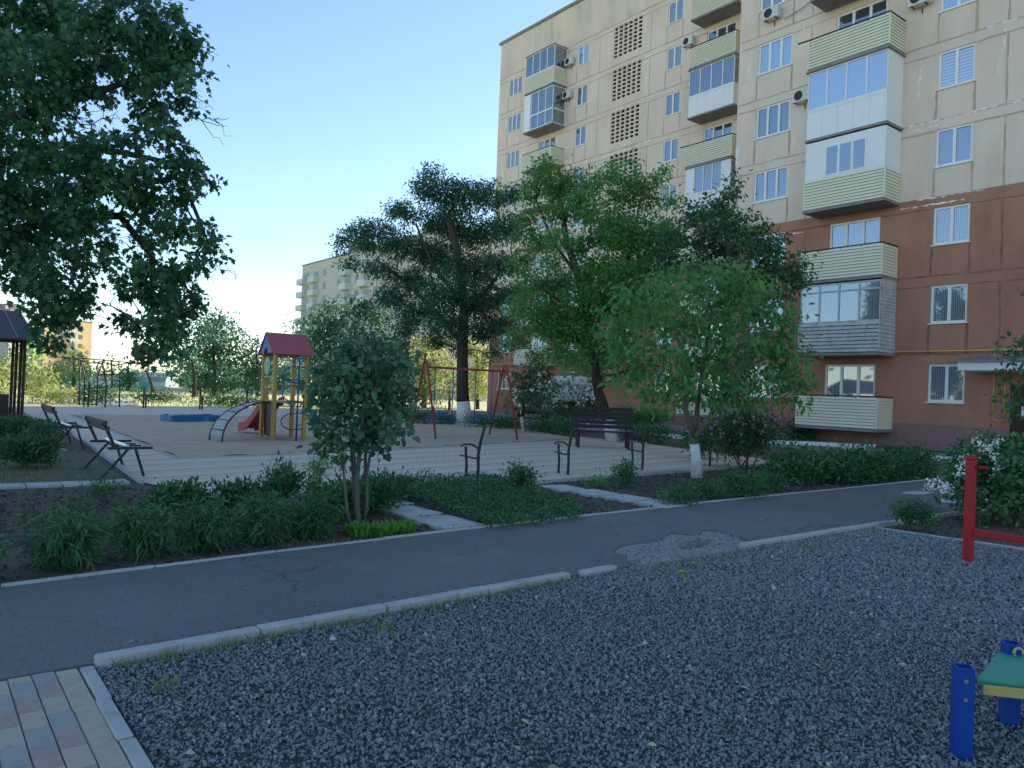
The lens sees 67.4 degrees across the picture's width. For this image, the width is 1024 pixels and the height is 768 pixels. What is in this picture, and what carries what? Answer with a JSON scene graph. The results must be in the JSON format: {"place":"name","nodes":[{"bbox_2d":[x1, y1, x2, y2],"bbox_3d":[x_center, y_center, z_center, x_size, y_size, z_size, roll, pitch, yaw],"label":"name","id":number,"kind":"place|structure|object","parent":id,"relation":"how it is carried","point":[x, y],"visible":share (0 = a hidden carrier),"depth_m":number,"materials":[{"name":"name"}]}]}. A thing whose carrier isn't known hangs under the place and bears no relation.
{"place":"outdoors","nodes":[
{"label":"outdoors","id":0,"kind":"place"},
{"bbox_2d":[0,419,127,483],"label":"trodden lawn","id":1,"kind":"structure","parent":0,"point":[65,476],"depth_m":12.04,"materials":[{"name":"green plant"}]},
{"bbox_2d":[0,427,72,468],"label":"juniper","id":2,"kind":"object","parent":1,"relation":"on","point":[27,452],"visible":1,"depth_m":12.22,"materials":[{"name":"plant"}]},
{"bbox_2d":[0,412,72,439],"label":"juniper","id":3,"kind":"object","parent":1,"relation":"on","point":[7,425],"visible":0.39,"depth_m":15.82,"materials":[{"name":"green plant"}]},
{"bbox_2d":[13,419,68,448],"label":"juniper","id":4,"kind":"object","parent":1,"relation":"on","point":[46,429],"visible":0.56,"depth_m":15.27,"materials":[{"name":"green plant"}]},
{"bbox_2d":[83,415,152,476],"bbox_3d":[-6.257,0.984,12.168,0.712,0.886,1.690,3,-1,-38],"label":"bench","id":5,"kind":"object","parent":1,"relation":"on","point":[117,445],"visible":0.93,"depth_m":11.76,"materials":[{"name":"paint"}]},
{"bbox_2d":[0,448,129,488],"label":"curb","id":6,"kind":"structure","parent":0,"point":[39,485],"depth_m":10.42,"materials":[{"name":"concrete"}]},
{"bbox_2d":[16,404,382,412],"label":"leaf litter verge","id":7,"kind":"structure","parent":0,"point":[63,405],"depth_m":40.96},
{"bbox_2d":[56,356,138,406],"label":"climbing bars","id":8,"kind":"object","parent":7,"relation":"on","point":[104,374],"visible":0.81,"depth_m":38.51,"materials":[{"name":"paint"}]},
{"bbox_2d":[0,379,486,420],"bbox_3d":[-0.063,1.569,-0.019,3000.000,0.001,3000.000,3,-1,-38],"label":"ground","id":9,"kind":"structure","parent":0,"point":[481,405],"depth_m":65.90,"materials":[{"name":"green plant"}]},
{"bbox_2d":[5,358,66,397],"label":"bush","id":10,"kind":"object","parent":9,"relation":"on","point":[39,383],"visible":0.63,"depth_m":51.81,"materials":[{"name":"green plant"}]},
{"bbox_2d":[11,304,92,374],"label":"apartment building","id":11,"kind":"structure","parent":9,"relation":"on","point":[83,338],"depth_m":244.17,"materials":[{"name":"concrete"}]},
{"bbox_2d":[24,376,97,403],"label":"verge shrub","id":12,"kind":"object","parent":9,"relation":"on","point":[50,396],"visible":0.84,"depth_m":41.91,"materials":[{"name":"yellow plant"}]},
{"bbox_2d":[44,343,98,386],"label":"background tree","id":13,"kind":"object","parent":9,"relation":"on","point":[74,376],"visible":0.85,"depth_m":94.69,"materials":[{"name":"green plant"}]},
{"bbox_2d":[66,372,135,404],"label":"verge shrub","id":14,"kind":"object","parent":9,"relation":"on","point":[110,397],"visible":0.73,"depth_m":41.97,"materials":[{"name":"green plant"}]},
{"bbox_2d":[0,348,302,391],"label":"wood","id":15,"kind":"object","parent":9,"relation":"on","point":[137,370],"visible":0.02,"depth_m":172.11,"materials":[{"name":"green plant"}]},
{"bbox_2d":[122,382,191,403],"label":"verge shrub","id":16,"kind":"object","parent":9,"relation":"on","point":[151,397],"visible":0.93,"depth_m":49.14,"materials":[{"name":"green plant"}]},
{"bbox_2d":[158,343,211,397],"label":"background tree","id":17,"kind":"object","parent":9,"relation":"on","point":[193,367],"visible":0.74,"depth_m":65.93,"materials":[{"name":"green plant"}]},
{"bbox_2d":[178,303,259,397],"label":"background tree","id":18,"kind":"object","parent":9,"relation":"on","point":[218,349],"visible":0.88,"depth_m":70.82,"materials":[{"name":"green plant"}]},
{"bbox_2d":[183,385,268,406],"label":"verge shrub","id":19,"kind":"object","parent":9,"relation":"on","point":[224,401],"visible":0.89,"depth_m":48.24,"materials":[{"name":"green plant"}]},
{"bbox_2d":[230,334,302,397],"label":"background tree","id":20,"kind":"object","parent":9,"relation":"on","point":[257,362],"visible":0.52,"depth_m":73.67,"materials":[{"name":"green plant"}]},
{"bbox_2d":[271,299,332,401],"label":"background tree","id":21,"kind":"object","parent":9,"relation":"on","point":[298,332],"visible":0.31,"depth_m":61.15,"materials":[{"name":"green plant"}]},
{"bbox_2d":[296,287,430,409],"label":"bush","id":22,"kind":"object","parent":9,"relation":"on","point":[318,333],"visible":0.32,"depth_m":51.43,"materials":[{"name":"green plant"}]},
{"bbox_2d":[294,231,492,400],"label":"apartment building","id":23,"kind":"structure","parent":9,"relation":"on","point":[319,280],"depth_m":152.47,"materials":[{"name":"concrete"}]},
{"bbox_2d":[403,332,456,407],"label":"background tree","id":24,"kind":"object","parent":9,"relation":"on","point":[425,388],"visible":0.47,"depth_m":63.63,"materials":[{"name":"green plant"}]},
{"bbox_2d":[431,350,456,409],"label":"bush","id":25,"kind":"object","parent":9,"relation":"on","point":[449,392],"visible":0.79,"depth_m":59.91,"materials":[{"name":"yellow plant"}]},
{"bbox_2d":[468,336,488,408],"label":"background tree","id":26,"kind":"object","parent":9,"relation":"on","point":[479,377],"visible":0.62,"depth_m":68.55,"materials":[{"name":"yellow plant"}]},
{"bbox_2d":[487,0,1023,458],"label":"apartment building","id":27,"kind":"structure","parent":9,"relation":"on","point":[877,146],"depth_m":31.23,"materials":[{"name":"concrete"}]},
{"bbox_2d":[751,165,787,204],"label":"window","id":28,"kind":"structure","parent":27,"relation":"in","point":[770,185],"depth_m":34.99,"materials":[{"name":"white plastic"}]},
{"bbox_2d":[754,99,789,140],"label":"window","id":29,"kind":"structure","parent":27,"relation":"in","point":[774,119],"depth_m":35.03,"materials":[{"name":"blue glass"}]},
{"bbox_2d":[756,33,792,76],"bbox_3d":[11.996,-14.988,35.005,0.195,1.475,1.830,3,-1,-38],"label":"window","id":30,"kind":"structure","parent":27,"relation":"in","point":[774,55],"depth_m":35.06,"materials":[{"name":"blue glass"}]},
{"bbox_2d":[824,364,874,397],"bbox_3d":[13.938,-0.085,31.681,0.070,1.430,2.170,3,-1,-38],"label":"window","id":31,"kind":"structure","parent":27,"relation":"in","point":[859,380],"depth_m":31.69,"materials":[{"name":"glass"}]},
{"bbox_2d":[830,217,879,249],"bbox_3d":[14.176,-6.030,31.752,0.070,1.430,2.170,3,-1,-38],"label":"window","id":32,"kind":"structure","parent":27,"relation":"in","point":[863,231],"depth_m":31.76,"materials":[{"name":"blue glass"}]},
{"bbox_2d":[837,0,887,30],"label":"window","id":33,"kind":"structure","parent":27,"relation":"in","point":[880,6],"depth_m":31.88,"materials":[{"name":"glass"}]},
{"bbox_2d":[925,364,964,403],"bbox_3d":[16.206,-0.008,28.675,0.195,1.475,1.380,3,-1,-38],"label":"window","id":34,"kind":"structure","parent":27,"relation":"in","point":[946,383],"depth_m":28.70,"materials":[{"name":"glass"}]},
{"bbox_2d":[928,283,967,324],"bbox_3d":[16.325,-2.981,28.711,0.195,1.475,1.380,3,-1,-38],"label":"window","id":35,"kind":"structure","parent":27,"relation":"in","point":[948,302],"depth_m":28.72,"materials":[{"name":"white plastic"}]},
{"bbox_2d":[930,203,969,246],"bbox_3d":[16.443,-5.953,28.747,0.195,1.475,1.380,3,-1,-38],"label":"window","id":36,"kind":"structure","parent":27,"relation":"in","point":[951,223],"depth_m":28.76,"materials":[{"name":"blue glass"}]},
{"bbox_2d":[933,122,972,168],"bbox_3d":[16.562,-8.926,28.783,0.195,1.475,1.380,3,-1,-38],"label":"window","id":37,"kind":"structure","parent":27,"relation":"in","point":[953,144],"depth_m":28.79,"materials":[{"name":"blue glass"}]},
{"bbox_2d":[935,42,975,90],"bbox_3d":[16.681,-11.898,28.819,0.195,1.475,1.380,3,-1,-38],"label":"window","id":38,"kind":"structure","parent":27,"relation":"in","point":[957,65],"depth_m":28.83,"materials":[{"name":"glass"}]},
{"bbox_2d":[1009,385,1023,453],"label":"entrance door","id":39,"kind":"structure","parent":27,"relation":"in","point":[1016,425],"depth_m":26.74,"materials":[{"name":"metal"}]},
{"bbox_2d":[779,418,822,441],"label":"yard shrub","id":40,"kind":"object","parent":9,"relation":"on","point":[798,432],"visible":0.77,"depth_m":32.42,"materials":[{"name":"green plant"}]},
{"bbox_2d":[982,290,1023,431],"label":"roadside tree","id":41,"kind":"object","parent":9,"relation":"on","point":[1019,387],"visible":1,"depth_m":15.04,"materials":[{"name":"green plant"}]},
{"bbox_2d":[0,0,575,377],"label":"sky","id":42,"kind":"structure","parent":0,"point":[329,106],"materials":[{"name":"blue"}]},
{"bbox_2d":[73,414,574,456],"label":"sand","id":43,"kind":"structure","parent":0,"point":[185,439],"depth_m":22.27,"materials":[{"name":"beige sand"}]},
{"bbox_2d":[160,414,219,421],"bbox_3d":[-11.591,1.233,27.744,1.021,0.280,2.397,2,-1,29],"label":"sandbox","id":44,"kind":"object","parent":43,"relation":"on","point":[187,417],"visible":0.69,"depth_m":27.23,"materials":[{"name":"blue paint"}]},
{"bbox_2d":[208,332,327,441],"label":"climbing tower","id":45,"kind":"structure","parent":43,"relation":"on","point":[261,418],"depth_m":20.67,"materials":[{"name":"yellow paint"}]},
{"bbox_2d":[412,359,517,439],"bbox_3d":[-1.496,0.567,24.903,3.218,2.576,2.396,3,-1,-32],"label":"swing set","id":46,"kind":"object","parent":43,"relation":"on","point":[426,367],"visible":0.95,"depth_m":24.81,"materials":[{"name":"red paint"}]},
{"bbox_2d":[501,358,572,431],"bbox_3d":[0.749,0.330,30.262,2.828,3.161,2.851,3,-1,-38],"label":"young tree","id":47,"kind":"object","parent":43,"relation":"on","point":[533,378],"visible":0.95,"depth_m":30.01,"materials":[{"name":"green plant"}]},
{"bbox_2d":[16,406,769,494],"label":"paving","id":48,"kind":"structure","parent":0,"point":[589,455],"depth_m":16.80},
{"bbox_2d":[8,407,766,497],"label":"paving kerb","id":49,"kind":"structure","parent":48,"relation":"on","point":[130,473],"depth_m":15.68,"materials":[{"name":"concrete"}]},
{"bbox_2d":[571,406,634,448],"bbox_3d":[2.665,1.284,22.591,1.820,1.192,0.742,2,-1,0],"label":"bench","id":50,"kind":"object","parent":48,"relation":"on","point":[623,412],"visible":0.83,"depth_m":22.80,"materials":[{"name":"brown wood"}]},
{"bbox_2d":[642,167,823,451],"bbox_3d":[6.182,-2.093,21.662,4.061,7.986,4.448,3,-1,-38],"label":"cherry tree","id":51,"kind":"object","parent":48,"relation":"on","point":[713,234],"visible":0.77,"depth_m":21.43,"materials":[{"name":"green plant"}]},
{"bbox_2d":[0,479,961,680],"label":"path","id":52,"kind":"structure","parent":0,"point":[78,623],"depth_m":6.09,"materials":[{"name":"grey asphalt"}]},
{"bbox_2d":[110,503,891,696],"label":"kerb weeds","id":53,"kind":"object","parent":52,"relation":"on","point":[273,634],"visible":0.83,"depth_m":4.75,"materials":[{"name":"green plant"}]},
{"bbox_2d":[0,477,1023,767],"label":"kerb","id":54,"kind":"structure","parent":52,"relation":"on","point":[130,745],"depth_m":5.06,"materials":[{"name":"grey concrete"}]},
{"bbox_2d":[615,531,743,568],"bbox_3d":[1.728,1.672,7.918,2.600,0.001,1.300,3,-1,-38],"label":"pothole","id":55,"kind":"object","parent":52,"relation":"on","point":[665,556],"visible":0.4,"depth_m":7.77,"materials":[{"name":"gravel"}]},
{"bbox_2d":[621,531,762,567],"bbox_3d":[1.657,1.664,7.768,2.391,0.060,1.037,3,-1,-38],"label":"asphalt rubble","id":56,"kind":"object","parent":55,"relation":"on","point":[670,553],"visible":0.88,"depth_m":7.77,"materials":[{"name":"grey asphalt"}]},
{"bbox_2d":[0,408,1023,767],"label":"garden soil","id":57,"kind":"structure","parent":0,"point":[30,572],"depth_m":9.46,"materials":[{"name":"brown soil"}]},
{"bbox_2d":[0,310,33,417],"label":"gazebo","id":58,"kind":"object","parent":57,"relation":"on","point":[12,323],"visible":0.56,"depth_m":26.30,"materials":[{"name":"brown wood"}]},
{"bbox_2d":[4,501,83,541],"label":"plant","id":59,"kind":"object","parent":57,"relation":"on","point":[29,523],"visible":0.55,"depth_m":7.17,"materials":[{"name":"green plant"}]},
{"bbox_2d":[0,669,130,767],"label":"block pavers","id":60,"kind":"object","parent":57,"relation":"on","point":[52,719],"visible":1,"depth_m":3.25,"materials":[{"name":"grey concrete"}]},
{"bbox_2d":[2,503,131,575],"bbox_3d":[-3.451,1.211,6.009,1.038,0.591,1.048,2,-1,11],"label":"daylily clump","id":61,"kind":"object","parent":57,"relation":"on","point":[66,550],"visible":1,"depth_m":5.94,"materials":[{"name":"green plant"}]},
{"bbox_2d":[77,466,127,506],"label":"sapling","id":62,"kind":"object","parent":57,"relation":"on","point":[101,491],"visible":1,"depth_m":8.94,"materials":[{"name":"green plant"}]},
{"bbox_2d":[0,0,236,373],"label":"maple tree","id":63,"kind":"object","parent":57,"relation":"on","point":[56,48],"visible":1,"depth_m":11.83,"materials":[{"name":"green plant"}]},
{"bbox_2d":[94,494,210,566],"bbox_3d":[-3.146,1.228,6.444,1.194,0.655,1.049,2,-1,13],"label":"daylily clump","id":64,"kind":"object","parent":57,"relation":"on","point":[147,538],"visible":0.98,"depth_m":6.42,"materials":[{"name":"green plant"}]},
{"bbox_2d":[136,476,225,514],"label":"juniper","id":65,"kind":"object","parent":57,"relation":"on","point":[178,493],"visible":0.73,"depth_m":8.39,"materials":[{"name":"green plant"}]},
{"bbox_2d":[153,489,267,555],"bbox_3d":[-2.672,1.256,6.793,0.959,0.639,1.124,2,-1,11],"label":"daylily clump","id":66,"kind":"object","parent":57,"relation":"on","point":[213,526],"visible":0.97,"depth_m":6.77,"materials":[{"name":"green plant"}]},
{"bbox_2d":[199,470,282,514],"bbox_3d":[-3.098,1.263,8.712,0.810,0.536,0.839,2,-1,10],"label":"juniper","id":67,"kind":"object","parent":57,"relation":"on","point":[238,486],"visible":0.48,"depth_m":8.67,"materials":[{"name":"green plant"}]},
{"bbox_2d":[225,484,299,548],"bbox_3d":[-2.370,1.261,7.314,0.942,0.661,1.127,2,-1,1],"label":"daylily clump","id":68,"kind":"object","parent":57,"relation":"on","point":[270,526],"visible":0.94,"depth_m":7.18,"materials":[{"name":"green plant"}]},
{"bbox_2d":[231,487,300,524],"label":"bush","id":69,"kind":"object","parent":57,"relation":"on","point":[267,494],"visible":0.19,"depth_m":8.14,"materials":[{"name":"green plant"}]},
{"bbox_2d":[255,449,315,506],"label":"thuja","id":70,"kind":"object","parent":57,"relation":"on","point":[287,484],"visible":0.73,"depth_m":9.06,"materials":[{"name":"green plant"}]},
{"bbox_2d":[278,481,364,543],"bbox_3d":[-2.000,1.277,7.697,1.093,0.622,1.020,2,-1,13],"label":"daylily clump","id":71,"kind":"object","parent":57,"relation":"on","point":[317,511],"visible":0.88,"depth_m":7.55,"materials":[{"name":"green plant"}]},
{"bbox_2d":[295,467,377,522],"bbox_3d":[-1.974,1.276,8.724,0.925,0.622,1.014,3,-1,-38],"label":"juniper","id":72,"kind":"object","parent":57,"relation":"on","point":[313,488],"visible":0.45,"depth_m":8.62,"materials":[{"name":"green plant"}]},
{"bbox_2d":[285,326,425,523],"bbox_3d":[-1.692,0.505,8.373,1.508,2.291,1.271,2,-1,-11],"label":"tree","id":73,"kind":"object","parent":57,"relation":"on","point":[369,390],"visible":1,"depth_m":8.22,"materials":[{"name":"green plant"}]},
{"bbox_2d":[333,470,412,513],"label":"juniper","id":74,"kind":"object","parent":57,"relation":"on","point":[382,496],"visible":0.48,"depth_m":9.21,"materials":[{"name":"green plant"}]},
{"bbox_2d":[350,465,423,500],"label":"juniper","id":75,"kind":"object","parent":57,"relation":"on","point":[403,485],"visible":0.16,"depth_m":10.19,"materials":[{"name":"green plant"}]},
{"bbox_2d":[378,506,442,518],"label":"stepping slab","id":76,"kind":"structure","parent":57,"relation":"on","point":[402,512],"depth_m":9.22,"materials":[{"name":"concrete"}]},
{"bbox_2d":[324,159,535,421],"bbox_3d":[-4.199,-4.883,38.550,10.848,13.526,8.938,2,-1,0],"label":"locust tree","id":77,"kind":"object","parent":57,"relation":"on","point":[459,265],"visible":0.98,"depth_m":37.83,"materials":[{"name":"green plant"}]},
{"bbox_2d":[407,515,483,529],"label":"stepping slab","id":78,"kind":"structure","parent":57,"relation":"on","point":[444,522],"depth_m":8.60,"materials":[{"name":"concrete"}]},
{"bbox_2d":[389,468,583,528],"bbox_3d":[-0.325,1.502,10.713,2.869,0.269,4.198,3,-1,-38],"label":"ground cover","id":79,"kind":"object","parent":57,"relation":"on","point":[508,493],"visible":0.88,"depth_m":10.04,"materials":[{"name":"green plant"}]},
{"bbox_2d":[499,457,550,490],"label":"bush","id":80,"kind":"object","parent":57,"relation":"on","point":[521,479],"visible":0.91,"depth_m":11.45,"materials":[{"name":"green plant"}]},
{"bbox_2d":[537,375,598,430],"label":"flowering shrub","id":81,"kind":"object","parent":57,"relation":"on","point":[565,398],"visible":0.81,"depth_m":32.37,"materials":[{"name":"white plant"}]},
{"bbox_2d":[491,148,688,441],"bbox_3d":[2.916,-3.251,25.872,7.074,10.466,5.324,2,-1,-7],"label":"ash tree","id":82,"kind":"object","parent":57,"relation":"on","point":[618,235],"visible":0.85,"depth_m":25.34,"materials":[{"name":"green plant"}]},
{"bbox_2d":[603,454,643,488],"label":"bush","id":83,"kind":"object","parent":57,"relation":"on","point":[626,473],"visible":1,"depth_m":12.83,"materials":[{"name":"green plant"}]},
{"bbox_2d":[654,478,713,505],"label":"bush","id":84,"kind":"object","parent":57,"relation":"on","point":[670,496],"visible":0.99,"depth_m":10.87,"materials":[{"name":"green plant"}]},
{"bbox_2d":[672,416,721,458],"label":"lilac bush","id":85,"kind":"object","parent":57,"relation":"on","point":[706,431],"visible":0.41,"depth_m":19.71,"materials":[{"name":"green plant"}]},
{"bbox_2d":[588,251,826,477],"bbox_3d":[3.818,-0.433,15.190,5.089,4.557,3.388,2,-1,-3],"label":"walnut tree","id":86,"kind":"object","parent":57,"relation":"on","point":[731,387],"visible":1,"depth_m":14.77,"materials":[{"name":"green plant"}]},
{"bbox_2d":[685,472,737,499],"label":"bush","id":87,"kind":"object","parent":57,"relation":"on","point":[714,492],"visible":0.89,"depth_m":11.85,"materials":[{"name":"green plant"}]},
{"bbox_2d":[699,396,790,468],"bbox_3d":[5.304,1.121,17.553,2.312,1.716,1.851,3,-1,-38],"label":"lilac bush","id":88,"kind":"object","parent":57,"relation":"on","point":[734,430],"visible":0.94,"depth_m":17.36,"materials":[{"name":"green plant"}]},
{"bbox_2d":[718,466,779,497],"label":"bush","id":89,"kind":"object","parent":57,"relation":"on","point":[746,485],"visible":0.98,"depth_m":12.02,"materials":[{"name":"green plant"}]},
{"bbox_2d":[747,465,797,491],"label":"bush","id":90,"kind":"object","parent":57,"relation":"on","point":[777,481],"visible":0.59,"depth_m":13.29,"materials":[{"name":"green plant"}]},
{"bbox_2d":[750,438,845,485],"bbox_3d":[5.478,1.490,14.650,1.712,0.947,1.590,3,-1,-38],"label":"peony clump","id":91,"kind":"object","parent":57,"relation":"on","point":[796,464],"visible":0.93,"depth_m":14.45,"materials":[{"name":"green plant"}]},
{"bbox_2d":[789,436,882,484],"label":"peony clump","id":92,"kind":"object","parent":57,"relation":"on","point":[843,459],"visible":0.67,"depth_m":14.90,"materials":[{"name":"green plant"}]},
{"bbox_2d":[822,432,902,482],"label":"peony clump","id":93,"kind":"object","parent":57,"relation":"on","point":[876,476],"visible":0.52,"depth_m":15.53,"materials":[{"name":"green plant"}]},
{"bbox_2d":[863,435,931,479],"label":"peony clump","id":94,"kind":"object","parent":57,"relation":"on","point":[902,457],"visible":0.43,"depth_m":16.32,"materials":[{"name":"green plant"}]},
{"bbox_2d":[868,437,945,477],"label":"peony clump","id":95,"kind":"object","parent":57,"relation":"on","point":[924,456],"visible":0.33,"depth_m":17.25,"materials":[{"name":"green plant"}]},
{"bbox_2d":[883,495,951,530],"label":"bush","id":96,"kind":"object","parent":57,"relation":"on","point":[921,512],"visible":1,"depth_m":9.55,"materials":[{"name":"green plant"}]},
{"bbox_2d":[922,425,1023,527],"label":"viburnum bush","id":97,"kind":"object","parent":57,"relation":"on","point":[1000,486],"visible":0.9,"depth_m":10.26,"materials":[{"name":"green plant"}]},
{"bbox_2d":[94,527,1023,767],"bbox_3d":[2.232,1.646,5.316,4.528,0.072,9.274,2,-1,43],"label":"gravel","id":98,"kind":"structure","parent":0,"point":[791,551],"depth_m":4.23,"materials":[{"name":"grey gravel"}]},
{"bbox_2d":[949,639,1023,761],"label":"bench","id":99,"kind":"object","parent":98,"relation":"on","point":[1003,671],"visible":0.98,"depth_m":3.33,"materials":[{"name":"blue paint"}]},
{"bbox_2d":[962,455,1023,562],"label":"exercise bar","id":100,"kind":"object","parent":98,"relation":"on","point":[970,532],"visible":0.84,"depth_m":7.65,"materials":[{"name":"red paint"}]},
{"bbox_2d":[248,398,959,461],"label":"yard road","id":101,"kind":"structure","parent":0,"point":[675,427],"depth_m":43.48,"materials":[{"name":"grey asphalt"}]},
{"bbox_2d":[612,400,680,428],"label":"yard shrub","id":102,"kind":"object","parent":101,"relation":"on","point":[643,415],"visible":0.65,"depth_m":38.33,"materials":[{"name":"green plant"}]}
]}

